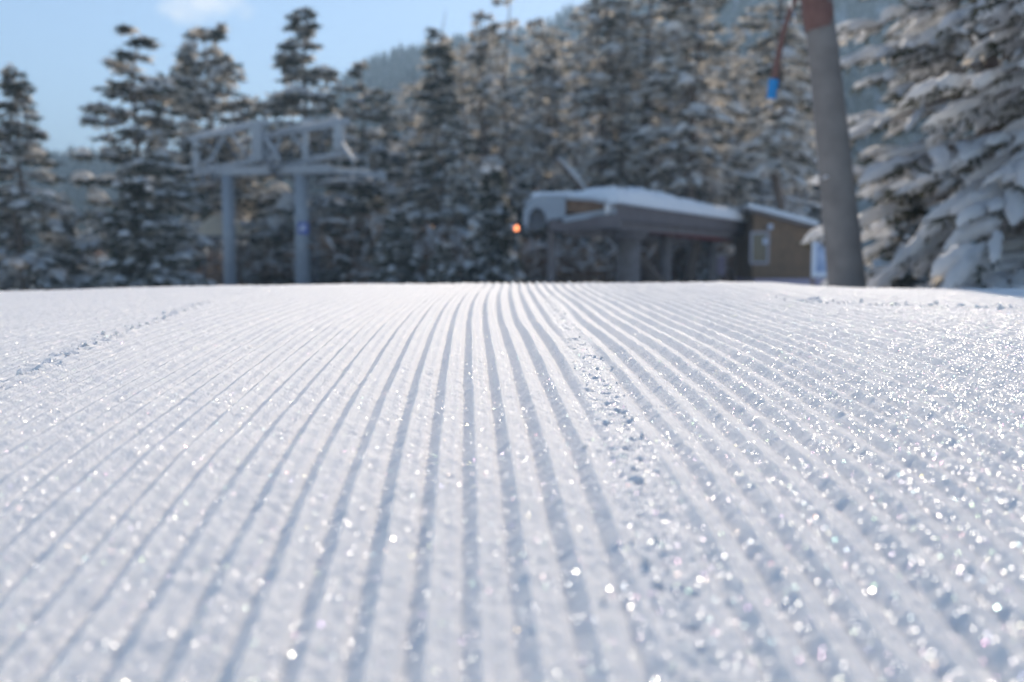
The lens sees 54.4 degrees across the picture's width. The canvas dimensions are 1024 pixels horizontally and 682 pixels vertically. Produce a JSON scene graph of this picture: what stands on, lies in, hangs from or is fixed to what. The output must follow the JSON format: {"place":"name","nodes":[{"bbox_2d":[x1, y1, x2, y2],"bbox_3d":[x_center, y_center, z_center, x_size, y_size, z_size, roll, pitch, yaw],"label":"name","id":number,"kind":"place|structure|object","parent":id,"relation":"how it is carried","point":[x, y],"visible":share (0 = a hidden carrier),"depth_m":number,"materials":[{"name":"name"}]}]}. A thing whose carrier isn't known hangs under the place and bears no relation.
{"place":"outdoors","nodes":[
{"label":"outdoors","id":0,"kind":"place"},
{"bbox_2d":[0,0,589,163],"label":"sky","id":1,"kind":"structure","parent":0,"point":[61,45],"materials":[{"name":"blue"}]},
{"bbox_2d":[0,0,1006,290],"bbox_3d":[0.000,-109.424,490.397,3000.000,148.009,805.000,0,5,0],"label":"hills","id":2,"kind":"structure","parent":0,"point":[876,92],"depth_m":213.73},
{"bbox_2d":[0,0,999,253],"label":"distant forest","id":3,"kind":"object","parent":2,"relation":"on","point":[408,72],"visible":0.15,"depth_m":243.12,"materials":[{"name":"green wood"}]},
{"bbox_2d":[0,281,1023,681],"bbox_3d":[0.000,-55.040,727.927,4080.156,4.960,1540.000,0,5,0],"label":"ground","id":4,"kind":"structure","parent":0,"point":[432,489],"depth_m":0.72,"materials":[{"name":"white snow"}]},
{"bbox_2d":[0,63,94,290],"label":"fir tree","id":5,"kind":"object","parent":4,"relation":"on","point":[20,209],"visible":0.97,"depth_m":31.54,"materials":[{"name":"green plant"}]},
{"bbox_2d":[33,218,92,289],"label":"young fir","id":6,"kind":"object","parent":4,"relation":"on","point":[68,224],"visible":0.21,"depth_m":35.71,"materials":[{"name":"green plant"}]},
{"bbox_2d":[53,192,89,274],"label":"fir tree","id":7,"kind":"object","parent":4,"relation":"on","point":[68,201],"visible":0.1,"depth_m":69.83,"materials":[{"name":"green plant"}]},
{"bbox_2d":[77,175,111,286],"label":"fir tree","id":8,"kind":"object","parent":4,"relation":"on","point":[93,260],"visible":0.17,"depth_m":67.12,"materials":[{"name":"green plant"}]},
{"bbox_2d":[40,24,223,287],"bbox_3d":[-12.582,-5.915,33.868,5.850,9.297,5.839,1,5,15],"label":"fir tree","id":9,"kind":"object","parent":4,"relation":"on","point":[181,199],"visible":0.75,"depth_m":33.07,"materials":[{"name":"green plant"}]},
{"bbox_2d":[76,177,193,287],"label":"young fir","id":10,"kind":"object","parent":4,"relation":"on","point":[127,231],"visible":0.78,"depth_m":30.38,"materials":[{"name":"green plant"}]},
{"bbox_2d":[92,245,222,273],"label":"bare shrub","id":11,"kind":"object","parent":4,"relation":"on","point":[190,248],"visible":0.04,"depth_m":42.57,"materials":[{"name":"brown plant"}]},
{"bbox_2d":[179,212,206,271],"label":"fir tree","id":12,"kind":"object","parent":4,"relation":"on","point":[184,220],"visible":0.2,"depth_m":68.06,"materials":[{"name":"green plant"}]},
{"bbox_2d":[141,22,276,264],"bbox_3d":[-14.244,-8.290,46.529,6.778,12.866,6.384,-3,5,-30],"label":"pine tree","id":13,"kind":"object","parent":4,"relation":"on","point":[201,101],"visible":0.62,"depth_m":45.42,"materials":[{"name":"green plant"}]},
{"bbox_2d":[212,108,213,262],"bbox_3d":[-13.773,-6.674,45.642,0.382,8.889,0.207,-1,5,-14],"label":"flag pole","id":14,"kind":"object","parent":4,"relation":"on","point":[212,162],"visible":0.07,"depth_m":45.50,"materials":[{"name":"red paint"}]},
{"bbox_2d":[180,232,250,285],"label":"bare shrub","id":15,"kind":"object","parent":4,"relation":"on","point":[211,258],"visible":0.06,"depth_m":43.70,"materials":[{"name":"brown plant"}]},
{"bbox_2d":[195,217,238,273],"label":"fir tree","id":16,"kind":"object","parent":4,"relation":"on","point":[200,225],"visible":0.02,"depth_m":67.88,"materials":[{"name":"green plant"}]},
{"bbox_2d":[199,214,244,285],"bbox_3d":[-12.350,-3.528,42.454,1.909,3.778,1.909,0,5,0],"label":"domed shelter","id":17,"kind":"object","parent":4,"relation":"on","point":[211,227],"visible":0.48,"depth_m":41.82,"materials":[{"name":"metal"}]},
{"bbox_2d":[236,221,246,270],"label":"fir tree","id":18,"kind":"object","parent":4,"relation":"on","point":[237,242],"visible":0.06,"depth_m":71.91,"materials":[{"name":"green plant"}]},
{"bbox_2d":[200,241,318,284],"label":"bare shrub","id":19,"kind":"object","parent":4,"relation":"on","point":[247,252],"visible":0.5,"depth_m":43.01,"materials":[{"name":"brown plant"}]},
{"bbox_2d":[237,187,294,282],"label":"young fir","id":20,"kind":"object","parent":4,"relation":"on","point":[258,207],"visible":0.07,"depth_m":45.36,"materials":[{"name":"green plant"}]},
{"bbox_2d":[164,109,387,284],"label":"lift tower","id":21,"kind":"structure","parent":4,"relation":"on","point":[299,172],"depth_m":39.68,"materials":[{"name":"metal"}]},
{"bbox_2d":[237,242,342,284],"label":"bare shrub","id":22,"kind":"object","parent":4,"relation":"on","point":[272,253],"visible":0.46,"depth_m":43.01,"materials":[{"name":"plant"}]},
{"bbox_2d":[232,6,382,284],"bbox_3d":[-8.948,-8.279,44.313,7.049,13.115,6.488,1,5,14],"label":"fir tree","id":23,"kind":"object","parent":4,"relation":"on","point":[287,101],"visible":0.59,"depth_m":43.61,"materials":[{"name":"green plant"}]},
{"bbox_2d":[264,229,361,283],"bbox_3d":[-6.979,-3.262,42.947,7.210,3.193,5.242,0,5,-4],"label":"bare shrub","id":24,"kind":"object","parent":4,"relation":"on","point":[290,267],"visible":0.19,"depth_m":41.97,"materials":[{"name":"plant"}]},
{"bbox_2d":[316,186,334,241],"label":"fir tree","id":25,"kind":"object","parent":4,"relation":"on","point":[325,191],"visible":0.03,"depth_m":70.98,"materials":[{"name":"green plant"}]},
{"bbox_2d":[312,176,387,283],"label":"young fir","id":26,"kind":"object","parent":4,"relation":"on","point":[368,194],"visible":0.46,"depth_m":41.23,"materials":[{"name":"green plant"}]},
{"bbox_2d":[312,59,402,264],"bbox_3d":[-7.009,-7.653,47.346,5.076,11.526,5.067,-2,5,-22],"label":"fir tree","id":27,"kind":"object","parent":4,"relation":"on","point":[375,112],"visible":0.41,"depth_m":46.91,"materials":[{"name":"green plant"}]},
{"bbox_2d":[351,87,419,233],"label":"fir tree","id":28,"kind":"object","parent":4,"relation":"on","point":[395,159],"visible":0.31,"depth_m":56.05,"materials":[{"name":"green plant"}]},
{"bbox_2d":[282,205,499,283],"bbox_3d":[-4.777,-3.585,40.852,9.192,4.070,6.683,1,5,7],"label":"bare shrub","id":29,"kind":"object","parent":4,"relation":"on","point":[373,218],"visible":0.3,"depth_m":40.05,"materials":[{"name":"brown plant"}]},
{"bbox_2d":[314,216,474,281],"bbox_3d":[-3.788,-3.111,38.214,5.462,3.326,7.513,3,5,30],"label":"bare shrub","id":30,"kind":"object","parent":4,"relation":"on","point":[422,252],"visible":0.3,"depth_m":37.26,"materials":[{"name":"brown plant"}]},
{"bbox_2d":[369,208,424,283],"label":"young fir","id":31,"kind":"object","parent":4,"relation":"on","point":[390,247],"visible":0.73,"depth_m":33.58,"materials":[{"name":"green plant"}]},
{"bbox_2d":[390,169,417,271],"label":"fir tree","id":32,"kind":"object","parent":4,"relation":"on","point":[396,200],"visible":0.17,"depth_m":53.00,"materials":[{"name":"green plant"}]},
{"bbox_2d":[380,81,438,210],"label":"fir tree","id":33,"kind":"object","parent":4,"relation":"on","point":[405,141],"visible":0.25,"depth_m":70.78,"materials":[{"name":"green plant"}]},
{"bbox_2d":[405,40,470,209],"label":"fir tree","id":34,"kind":"object","parent":4,"relation":"on","point":[427,128],"visible":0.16,"depth_m":58.19,"materials":[{"name":"green plant"}]},
{"bbox_2d":[417,205,463,270],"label":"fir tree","id":35,"kind":"object","parent":4,"relation":"on","point":[424,234],"visible":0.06,"depth_m":43.73,"materials":[{"name":"plant"}]},
{"bbox_2d":[420,241,463,283],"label":"young fir","id":36,"kind":"object","parent":4,"relation":"on","point":[446,267],"visible":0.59,"depth_m":30.71,"materials":[{"name":"green plant"}]},
{"bbox_2d":[379,12,508,280],"bbox_3d":[-3.024,-7.446,41.568,6.581,12.541,6.656,-2,5,-20],"label":"fir tree","id":37,"kind":"object","parent":4,"relation":"on","point":[436,157],"visible":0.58,"depth_m":41.13,"materials":[{"name":"green plant"}]},
{"bbox_2d":[443,39,479,279],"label":"bare conifer","id":38,"kind":"object","parent":4,"relation":"on","point":[455,141],"visible":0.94,"depth_m":40.37,"materials":[{"name":"green plant"}]},
{"bbox_2d":[432,52,497,188],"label":"fir tree","id":39,"kind":"object","parent":4,"relation":"on","point":[465,94],"depth_m":74.81,"materials":[{"name":"green plant"}]},
{"bbox_2d":[402,230,531,283],"bbox_3d":[-1.845,-2.755,36.602,4.581,2.790,6.300,-1,5,-10],"label":"bare shrub","id":40,"kind":"object","parent":4,"relation":"on","point":[465,250],"visible":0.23,"depth_m":36.37,"materials":[{"name":"plant"}]},
{"bbox_2d":[427,54,513,228],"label":"fir tree","id":41,"kind":"object","parent":4,"relation":"on","point":[489,137],"visible":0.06,"depth_m":55.49,"materials":[{"name":"green plant"}]},
{"bbox_2d":[449,9,522,212],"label":"fir tree","id":42,"kind":"object","parent":4,"relation":"on","point":[475,84],"visible":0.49,"depth_m":49.02,"materials":[{"name":"green plant"}]},
{"bbox_2d":[457,163,532,283],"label":"young fir","id":43,"kind":"object","parent":4,"relation":"on","point":[501,242],"visible":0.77,"depth_m":32.45,"materials":[{"name":"green plant"}]},
{"bbox_2d":[468,41,522,167],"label":"fir tree","id":44,"kind":"object","parent":4,"relation":"on","point":[502,49],"visible":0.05,"depth_m":70.94,"materials":[{"name":"green plant"}]},
{"bbox_2d":[430,237,564,283],"bbox_3d":[-0.461,-2.756,38.102,4.317,2.629,5.938,-4,6,-39],"label":"bare shrub","id":45,"kind":"object","parent":4,"relation":"on","point":[536,260],"visible":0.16,"depth_m":37.42,"materials":[{"name":"plant"}]},
{"bbox_2d":[478,0,537,206],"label":"bare conifer","id":46,"kind":"object","parent":4,"relation":"on","point":[501,161],"visible":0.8,"depth_m":45.10,"materials":[{"name":"green plant"}]},
{"bbox_2d":[1,296,1023,681],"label":"snow crumbs","id":47,"kind":"object","parent":4,"relation":"on","point":[655,536],"visible":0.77,"depth_m":1.19,"materials":[{"name":"white snow"}]},
{"bbox_2d":[480,85,546,251],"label":"fir tree","id":48,"kind":"object","parent":4,"relation":"on","point":[508,104],"visible":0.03,"depth_m":61.39,"materials":[{"name":"green plant"}]},
{"bbox_2d":[514,225,519,282],"bbox_3d":[0.133,-2.162,28.920,0.180,2.423,0.180,0,5,0],"label":"signal lamp","id":49,"kind":"object","parent":4,"relation":"on","point":[516,228],"visible":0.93,"depth_m":28.85,"materials":[{"name":"metal"}]},
{"bbox_2d":[488,176,556,282],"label":"fir tree","id":50,"kind":"object","parent":4,"relation":"on","point":[522,233],"visible":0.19,"depth_m":49.77,"materials":[{"name":"green plant"}]},
{"bbox_2d":[511,13,556,275],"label":"bare conifer","id":51,"kind":"object","parent":4,"relation":"on","point":[527,178],"visible":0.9,"depth_m":43.26,"materials":[{"name":"green plant"}]},
{"bbox_2d":[494,26,586,239],"bbox_3d":[1.696,-9.460,53.255,6.329,14.550,6.474,-1,5,-11],"label":"fir tree","id":52,"kind":"object","parent":4,"relation":"on","point":[546,82],"visible":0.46,"depth_m":52.79,"materials":[{"name":"green plant"}]},
{"bbox_2d":[488,234,616,283],"bbox_3d":[1.155,-2.953,39.937,6.511,2.883,4.734,0,5,0],"label":"bare shrub","id":53,"kind":"object","parent":4,"relation":"on","point":[540,279],"visible":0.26,"depth_m":39.65,"materials":[{"name":"plant"}]},
{"bbox_2d":[514,34,594,272],"bbox_3d":[1.955,-9.760,56.367,6.102,14.823,5.616,-2,5,-20],"label":"fir tree","id":54,"kind":"object","parent":4,"relation":"on","point":[553,61],"visible":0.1,"depth_m":55.61,"materials":[{"name":"green plant"}]},
{"bbox_2d":[523,57,599,271],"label":"fir tree","id":55,"kind":"object","parent":4,"relation":"on","point":[561,116],"depth_m":76.33,"materials":[{"name":"green plant"}]},
{"bbox_2d":[508,236,616,283],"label":"bare shrub","id":56,"kind":"object","parent":4,"relation":"on","point":[580,265],"visible":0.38,"depth_m":40.18,"materials":[{"name":"plant"}]},
{"bbox_2d":[556,233,585,279],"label":"fir tree","id":57,"kind":"object","parent":4,"relation":"on","point":[559,235],"visible":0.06,"depth_m":48.70,"materials":[{"name":"green plant"}]},
{"bbox_2d":[558,10,599,282],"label":"bare conifer","id":58,"kind":"object","parent":4,"relation":"on","point":[576,16],"visible":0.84,"depth_m":42.29,"materials":[{"name":"green plant"}]},
{"bbox_2d":[570,51,618,281],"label":"fir tree","id":59,"kind":"object","parent":4,"relation":"on","point":[591,81],"visible":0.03,"depth_m":71.31,"materials":[{"name":"green plant"}]},
{"bbox_2d":[535,236,660,282],"bbox_3d":[3.269,-3.181,42.745,6.913,3.061,5.026,3,5,32],"label":"bare shrub","id":60,"kind":"object","parent":4,"relation":"on","point":[594,269],"visible":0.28,"depth_m":42.36,"materials":[{"name":"plant"}]},
{"bbox_2d":[585,177,616,282],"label":"fir tree","id":61,"kind":"object","parent":4,"relation":"on","point":[600,248],"visible":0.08,"depth_m":53.40,"materials":[{"name":"green plant"}]},
{"bbox_2d":[587,86,616,253],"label":"fir tree","id":62,"kind":"object","parent":4,"relation":"on","point":[596,126],"visible":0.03,"depth_m":62.74,"materials":[{"name":"green plant"}]},
{"bbox_2d":[543,0,665,282],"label":"fir tree","id":63,"kind":"object","parent":4,"relation":"on","point":[594,89],"visible":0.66,"depth_m":44.70,"materials":[{"name":"green plant"}]},
{"bbox_2d":[554,156,666,282],"bbox_3d":[3.918,-4.081,36.847,5.057,5.679,0.320,2,5,22],"label":"leaning log","id":64,"kind":"object","parent":4,"relation":"on","point":[580,185],"visible":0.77,"depth_m":37.16,"materials":[{"name":"grey wood"}]},
{"bbox_2d":[598,0,646,187],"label":"bare conifer","id":65,"kind":"object","parent":4,"relation":"on","point":[622,118],"visible":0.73,"depth_m":44.14,"materials":[{"name":"green plant"}]},
{"bbox_2d":[522,186,746,282],"bbox_3d":[5.265,-3.134,37.392,3.592,4.500,18.573,2,5,27],"label":"lift station","id":66,"kind":"object","parent":4,"relation":"on","point":[629,218],"visible":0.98,"depth_m":32.83,"materials":[{"name":"snow"},{"name":"concrete"},{"name":"brown wood"}]},
{"bbox_2d":[604,47,678,278],"bbox_3d":[8.492,-10.508,61.919,6.905,15.730,7.501,2,5,27],"label":"fir tree","id":67,"kind":"object","parent":4,"relation":"on","point":[646,48],"depth_m":60.68,"materials":[{"name":"green plant"}]},
{"bbox_2d":[572,0,725,282],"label":"fir tree","id":68,"kind":"object","parent":4,"relation":"on","point":[647,21],"visible":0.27,"depth_m":48.31,"materials":[{"name":"green plant"}]},
{"bbox_2d":[610,241,734,282],"bbox_3d":[8.193,-3.855,52.003,7.756,3.434,5.639,-1,5,-14],"label":"bare shrub","id":69,"kind":"object","parent":4,"relation":"on","point":[676,265],"visible":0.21,"depth_m":51.29,"materials":[{"name":"brown plant"}]},
{"bbox_2d":[653,179,702,280],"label":"fir tree","id":70,"kind":"object","parent":4,"relation":"on","point":[678,195],"visible":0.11,"depth_m":53.14,"materials":[{"name":"green plant"}]},
{"bbox_2d":[653,63,721,254],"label":"fir tree","id":71,"kind":"object","parent":4,"relation":"on","point":[680,120],"visible":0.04,"depth_m":57.60,"materials":[{"name":"green plant"}]},
{"bbox_2d":[653,242,735,281],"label":"bare shrub","id":72,"kind":"object","parent":4,"relation":"on","point":[675,258],"visible":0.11,"depth_m":52.81,"materials":[{"name":"plant"}]},
{"bbox_2d":[621,0,770,282],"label":"fir tree","id":73,"kind":"object","parent":4,"relation":"on","point":[690,170],"visible":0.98,"depth_m":41.92,"materials":[{"name":"green plant"}]},
{"bbox_2d":[678,189,722,281],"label":"fir tree","id":74,"kind":"object","parent":4,"relation":"on","point":[702,274],"visible":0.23,"depth_m":50.63,"materials":[{"name":"green plant"}]},
{"bbox_2d":[674,246,735,280],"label":"bare shrub","id":75,"kind":"object","parent":4,"relation":"on","point":[727,250],"visible":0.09,"depth_m":54.96,"materials":[{"name":"brown plant"}]},
{"bbox_2d":[683,56,737,204],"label":"fir tree","id":76,"kind":"object","parent":4,"relation":"on","point":[710,67],"visible":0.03,"depth_m":68.28,"materials":[{"name":"green plant"}]},
{"bbox_2d":[717,256,724,280],"bbox_3d":[9.925,-2.999,47.940,0.648,2.149,0.115,0,5,0],"label":"notice board","id":77,"kind":"object","parent":4,"relation":"on","point":[721,265],"visible":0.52,"depth_m":47.84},
{"bbox_2d":[696,57,767,280],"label":"fir tree","id":78,"kind":"object","parent":4,"relation":"on","point":[724,79],"visible":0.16,"depth_m":59.62,"materials":[{"name":"green plant"}]},
{"bbox_2d":[716,23,754,281],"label":"bare conifer","id":79,"kind":"object","parent":4,"relation":"on","point":[728,132],"visible":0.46,"depth_m":46.28,"materials":[{"name":"green plant"}]},
{"bbox_2d":[735,188,762,281],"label":"fir tree","id":80,"kind":"object","parent":4,"relation":"on","point":[756,194],"visible":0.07,"depth_m":54.22,"materials":[{"name":"green plant"}]},
{"bbox_2d":[716,86,789,278],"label":"fir tree","id":81,"kind":"object","parent":4,"relation":"on","point":[730,246],"visible":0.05,"depth_m":71.77,"materials":[{"name":"green plant"}]},
{"bbox_2d":[723,44,807,216],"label":"fir tree","id":82,"kind":"object","parent":4,"relation":"on","point":[764,190],"visible":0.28,"depth_m":56.79,"materials":[{"name":"green plant"}]},
{"bbox_2d":[721,0,817,211],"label":"fir tree","id":83,"kind":"object","parent":4,"relation":"on","point":[787,131],"visible":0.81,"depth_m":42.65,"materials":[{"name":"green plant"}]},
{"bbox_2d":[754,156,803,208],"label":"fir tree","id":84,"kind":"object","parent":4,"relation":"on","point":[786,181],"visible":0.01,"depth_m":69.32,"materials":[{"name":"green plant"}]},
{"bbox_2d":[733,203,826,285],"bbox_3d":[11.444,-3.665,43.346,3.426,4.448,4.000,0,5,0],"label":"wooden cabin","id":85,"kind":"object","parent":4,"relation":"on","point":[768,249],"visible":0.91,"depth_m":41.80,"materials":[{"name":"brown wood"}]},
{"bbox_2d":[749,231,769,263],"bbox_3d":[10.395,-3.911,41.772,0.822,1.373,0.060,0,5,0],"label":"window","id":86,"kind":"structure","parent":85,"relation":"in","point":[759,240],"depth_m":41.77,"materials":[{"name":"grey glass"}]},
{"bbox_2d":[739,194,826,278],"bbox_3d":[13.576,-4.669,49.782,4.537,5.295,0.273,0,5,0],"label":"snowy railing","id":87,"kind":"object","parent":4,"relation":"on","point":[807,209],"visible":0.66,"depth_m":49.55,"materials":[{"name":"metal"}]},
{"bbox_2d":[763,76,820,216],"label":"fir tree","id":88,"kind":"object","parent":4,"relation":"on","point":[803,193],"visible":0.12,"depth_m":62.76,"materials":[{"name":"green plant"}]},
{"bbox_2d":[806,174,824,278],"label":"fir tree","id":89,"kind":"object","parent":4,"relation":"on","point":[815,213],"visible":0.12,"depth_m":52.33,"materials":[{"name":"green plant"}]},
{"bbox_2d":[767,0,866,287],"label":"leaning pole","id":90,"kind":"object","parent":4,"relation":"on","point":[845,266],"visible":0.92,"depth_m":8.78,"materials":[{"name":"grey metal"}]},
{"bbox_2d":[809,231,826,285],"bbox_3d":[8.425,-1.948,26.930,0.745,2.062,0.250,0,5,0],"label":"map board","id":91,"kind":"object","parent":4,"relation":"on","point":[818,263],"visible":0.25,"depth_m":26.87,"materials":[{"name":"white paint"}]},
{"bbox_2d":[877,179,932,287],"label":"young fir","id":92,"kind":"object","parent":4,"relation":"on","point":[904,235],"visible":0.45,"depth_m":11.35,"materials":[{"name":"green plant"}]},
{"bbox_2d":[796,0,1022,287],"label":"snow laden fir","id":93,"kind":"object","parent":4,"relation":"on","point":[919,50],"visible":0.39,"depth_m":12.05,"materials":[{"name":"white plant"}]},
{"bbox_2d":[867,0,1023,288],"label":"snow laden fir","id":94,"kind":"object","parent":4,"relation":"on","point":[989,202],"visible":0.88,"depth_m":8.23,"materials":[{"name":"white plant"}]}
]}

